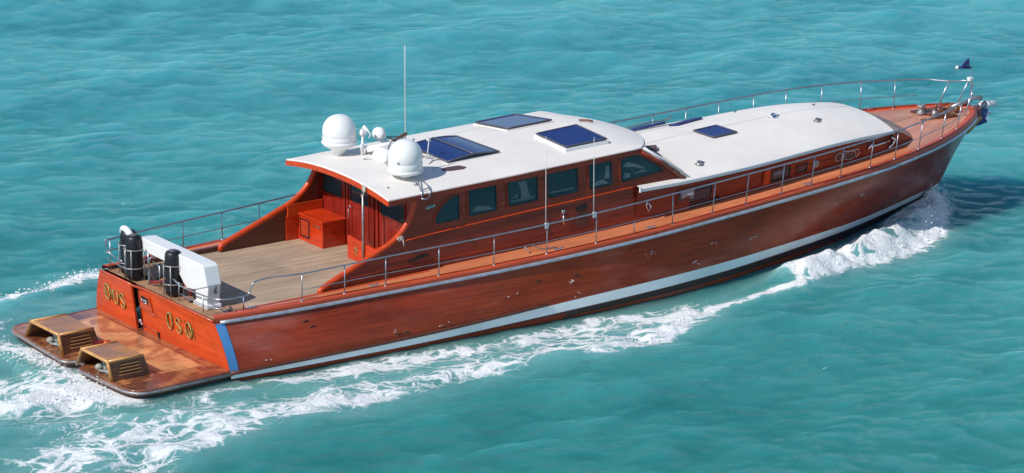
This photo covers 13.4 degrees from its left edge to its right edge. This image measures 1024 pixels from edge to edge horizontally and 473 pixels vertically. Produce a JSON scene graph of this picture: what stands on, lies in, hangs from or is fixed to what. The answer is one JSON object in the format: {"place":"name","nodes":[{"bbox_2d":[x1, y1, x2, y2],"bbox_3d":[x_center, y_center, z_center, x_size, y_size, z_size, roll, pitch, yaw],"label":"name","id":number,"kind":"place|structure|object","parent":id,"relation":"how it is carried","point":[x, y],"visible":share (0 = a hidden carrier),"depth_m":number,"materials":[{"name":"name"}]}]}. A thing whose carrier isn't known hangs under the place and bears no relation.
{"place":"outdoors","nodes":[
{"label":"outdoors","id":0,"kind":"place"},
{"bbox_2d":[0,0,1023,472],"bbox_3d":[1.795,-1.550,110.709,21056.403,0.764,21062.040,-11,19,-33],"label":"sea","id":1,"kind":"structure","parent":0,"point":[890,354],"depth_m":105.15,"materials":[{"name":"liquid"}]},
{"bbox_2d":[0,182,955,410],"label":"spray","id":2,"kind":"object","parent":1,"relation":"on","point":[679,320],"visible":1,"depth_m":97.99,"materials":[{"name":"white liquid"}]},
{"bbox_2d":[11,45,997,398],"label":"motor yacht","id":3,"kind":"object","parent":1,"relation":"on","point":[513,221],"visible":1,"depth_m":99.35,"materials":[{"name":"brown wood"}]},
{"bbox_2d":[120,228,135,274],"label":"boat fender","id":4,"kind":"object","parent":3,"relation":"on","point":[123,235],"visible":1,"depth_m":97.59,"materials":[{"name":"rubber"}]},
{"bbox_2d":[125,233,142,280],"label":"boat fender","id":5,"kind":"object","parent":3,"relation":"on","point":[133,241],"visible":1,"depth_m":97.19,"materials":[{"name":"rubber"}]},
{"bbox_2d":[138,286,159,337],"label":"transom door","id":6,"kind":"structure","parent":3,"relation":"in","point":[147,300],"depth_m":96.85,"materials":[{"name":"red wood"}]},
{"bbox_2d":[165,249,181,296],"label":"boat fender","id":7,"kind":"object","parent":3,"relation":"on","point":[171,257],"visible":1,"depth_m":95.98,"materials":[{"name":"rubber"}]},
{"bbox_2d":[322,173,342,198],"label":"bulkhead window","id":8,"kind":"structure","parent":3,"relation":"in","point":[333,186],"depth_m":100.34,"materials":[{"name":"black glass"}]},
{"bbox_2d":[348,184,371,246],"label":"cabin door","id":9,"kind":"structure","parent":3,"relation":"in","point":[354,210],"depth_m":99.56,"materials":[{"name":"red wood"}]},
{"bbox_2d":[350,184,369,207],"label":"window","id":10,"kind":"structure","parent":3,"relation":"in","point":[355,193],"depth_m":99.42,"materials":[{"name":"black glass"}]},
{"bbox_2d":[347,235,375,261],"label":"cockpit half door","id":11,"kind":"structure","parent":3,"relation":"in","point":[354,245],"depth_m":98.82,"materials":[{"name":"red wood"}]},
{"bbox_2d":[361,184,366,195],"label":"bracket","id":12,"kind":"object","parent":3,"relation":"attached to","point":[363,188],"visible":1,"depth_m":97.39,"materials":[{"name":"silver metal"}]},
{"bbox_2d":[379,201,405,224],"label":"bulkhead window","id":13,"kind":"structure","parent":3,"relation":"in","point":[397,213],"depth_m":98.28,"materials":[{"name":"black glass"}]},
{"bbox_2d":[397,236,404,245],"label":"coaming rope","id":14,"kind":"object","parent":3,"relation":"attached to","point":[399,239],"visible":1,"depth_m":97.07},
{"bbox_2d":[433,193,460,225],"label":"side window","id":15,"kind":"structure","parent":3,"relation":"in","point":[449,211],"depth_m":97.78,"materials":[{"name":"teal glass"}]},
{"bbox_2d":[466,185,498,217],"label":"side window","id":16,"kind":"structure","parent":3,"relation":"in","point":[481,201],"depth_m":98.26,"materials":[{"name":"teal glass"}]},
{"bbox_2d":[506,176,539,207],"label":"side window","id":17,"kind":"structure","parent":3,"relation":"in","point":[522,192],"depth_m":98.86,"materials":[{"name":"teal glass"}]},
{"bbox_2d":[545,167,579,199],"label":"side window","id":18,"kind":"structure","parent":3,"relation":"in","point":[565,183],"depth_m":99.47,"materials":[{"name":"teal glass"}]},
{"bbox_2d":[587,160,613,191],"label":"side window","id":19,"kind":"structure","parent":3,"relation":"in","point":[602,173],"depth_m":100.03,"materials":[{"name":"teal glass"}]},
{"bbox_2d":[619,153,664,183],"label":"side window","id":20,"kind":"structure","parent":3,"relation":"in","point":[637,166],"depth_m":100.59,"materials":[{"name":"teal glass"}]},
{"bbox_2d":[675,182,712,204],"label":"cabin window","id":21,"kind":"structure","parent":3,"relation":"in","point":[694,195],"depth_m":101.75,"materials":[{"name":"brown glass"}]},
{"bbox_2d":[770,165,790,182],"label":"cabin window","id":22,"kind":"structure","parent":3,"relation":"in","point":[776,174],"depth_m":103.33,"materials":[{"name":"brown glass"}]},
{"bbox_2d":[796,162,807,174],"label":"cabin window","id":23,"kind":"structure","parent":3,"relation":"in","point":[801,170],"depth_m":103.76,"materials":[{"name":"brown glass"}]},
{"bbox_2d":[973,104,990,125],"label":"bow anchor","id":24,"kind":"object","parent":3,"relation":"hanging from","point":[985,112],"visible":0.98,"depth_m":109.07,"materials":[{"name":"paint"}]}
]}

